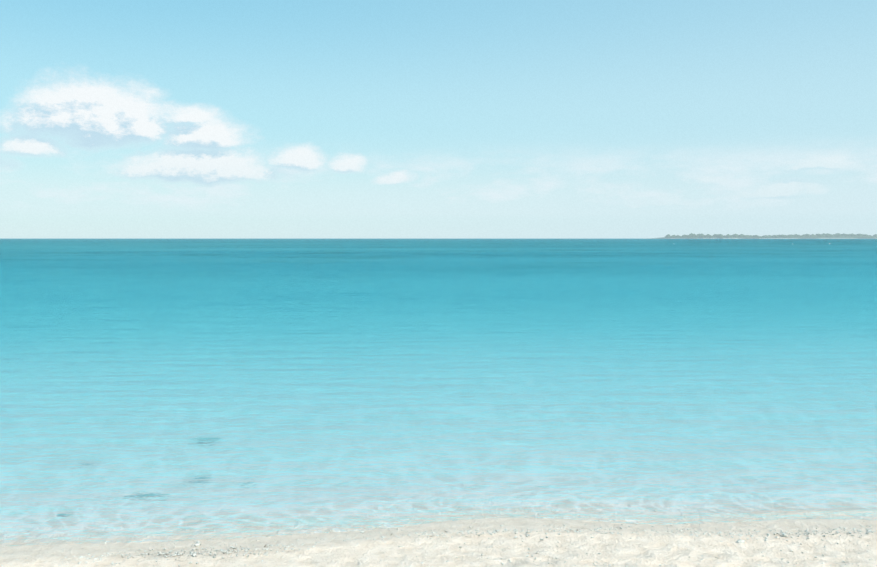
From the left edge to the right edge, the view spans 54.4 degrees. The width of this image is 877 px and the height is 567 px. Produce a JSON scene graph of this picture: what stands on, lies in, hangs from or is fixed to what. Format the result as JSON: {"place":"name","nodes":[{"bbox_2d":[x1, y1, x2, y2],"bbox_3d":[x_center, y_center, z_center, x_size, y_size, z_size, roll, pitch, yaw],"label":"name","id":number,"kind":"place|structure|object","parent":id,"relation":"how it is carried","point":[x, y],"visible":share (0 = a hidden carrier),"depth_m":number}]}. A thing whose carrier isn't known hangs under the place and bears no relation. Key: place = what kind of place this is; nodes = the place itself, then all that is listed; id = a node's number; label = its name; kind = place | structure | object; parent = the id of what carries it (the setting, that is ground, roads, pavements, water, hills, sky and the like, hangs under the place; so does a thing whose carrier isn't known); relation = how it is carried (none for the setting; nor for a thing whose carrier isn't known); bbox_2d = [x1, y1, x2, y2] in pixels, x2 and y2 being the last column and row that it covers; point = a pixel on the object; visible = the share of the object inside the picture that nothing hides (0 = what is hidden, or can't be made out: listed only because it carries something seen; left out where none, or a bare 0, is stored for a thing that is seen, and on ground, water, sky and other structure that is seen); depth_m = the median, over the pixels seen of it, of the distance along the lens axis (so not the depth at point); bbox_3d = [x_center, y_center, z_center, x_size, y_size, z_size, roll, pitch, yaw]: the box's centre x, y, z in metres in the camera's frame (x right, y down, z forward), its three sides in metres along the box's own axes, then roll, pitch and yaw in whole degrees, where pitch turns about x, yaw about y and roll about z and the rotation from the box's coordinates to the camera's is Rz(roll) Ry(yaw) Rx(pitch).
{"place":"outdoors","nodes":[
{"label":"outdoors","id":0,"kind":"place"},
{"bbox_2d":[0,238,876,546],"bbox_3d":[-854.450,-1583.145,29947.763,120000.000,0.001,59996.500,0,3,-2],"label":"sea water","id":1,"kind":"structure","parent":0,"point":[184,388],"depth_m":11.77},
{"bbox_2d":[0,518,876,566],"bbox_3d":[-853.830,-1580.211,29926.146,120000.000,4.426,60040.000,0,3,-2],"label":"beach ground","id":2,"kind":"structure","parent":0,"point":[655,549],"depth_m":5.39},
{"bbox_2d":[1,510,876,566],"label":"coral rubble","id":3,"kind":"object","parent":2,"relation":"on","point":[424,533],"visible":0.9,"depth_m":5.57},
{"bbox_2d":[82,529,808,558],"bbox_3d":[-0.291,1.661,4.877,8.598,0.144,1.839,0,3,-9],"label":"seaweed debris","id":4,"kind":"object","parent":2,"relation":"on","point":[430,536],"visible":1,"depth_m":5.50},
{"bbox_2d":[0,0,876,237],"label":"sky","id":5,"kind":"structure","parent":0,"point":[521,93]},
{"bbox_2d":[575,155,876,203],"bbox_3d":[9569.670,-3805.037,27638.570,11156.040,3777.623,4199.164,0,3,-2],"label":"cloud","id":6,"kind":"structure","parent":0,"point":[772,192],"depth_m":28037.11},
{"bbox_2d":[642,235,876,238],"bbox_3d":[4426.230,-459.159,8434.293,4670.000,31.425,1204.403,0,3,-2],"label":"island land","id":7,"kind":"structure","parent":0,"point":[844,237],"depth_m":7918.39},
{"bbox_2d":[665,233,876,237],"bbox_3d":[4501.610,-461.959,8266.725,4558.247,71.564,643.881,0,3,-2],"label":"island canopy","id":8,"kind":"object","parent":7,"relation":"on","point":[764,236],"visible":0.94,"depth_m":8037.09}
]}

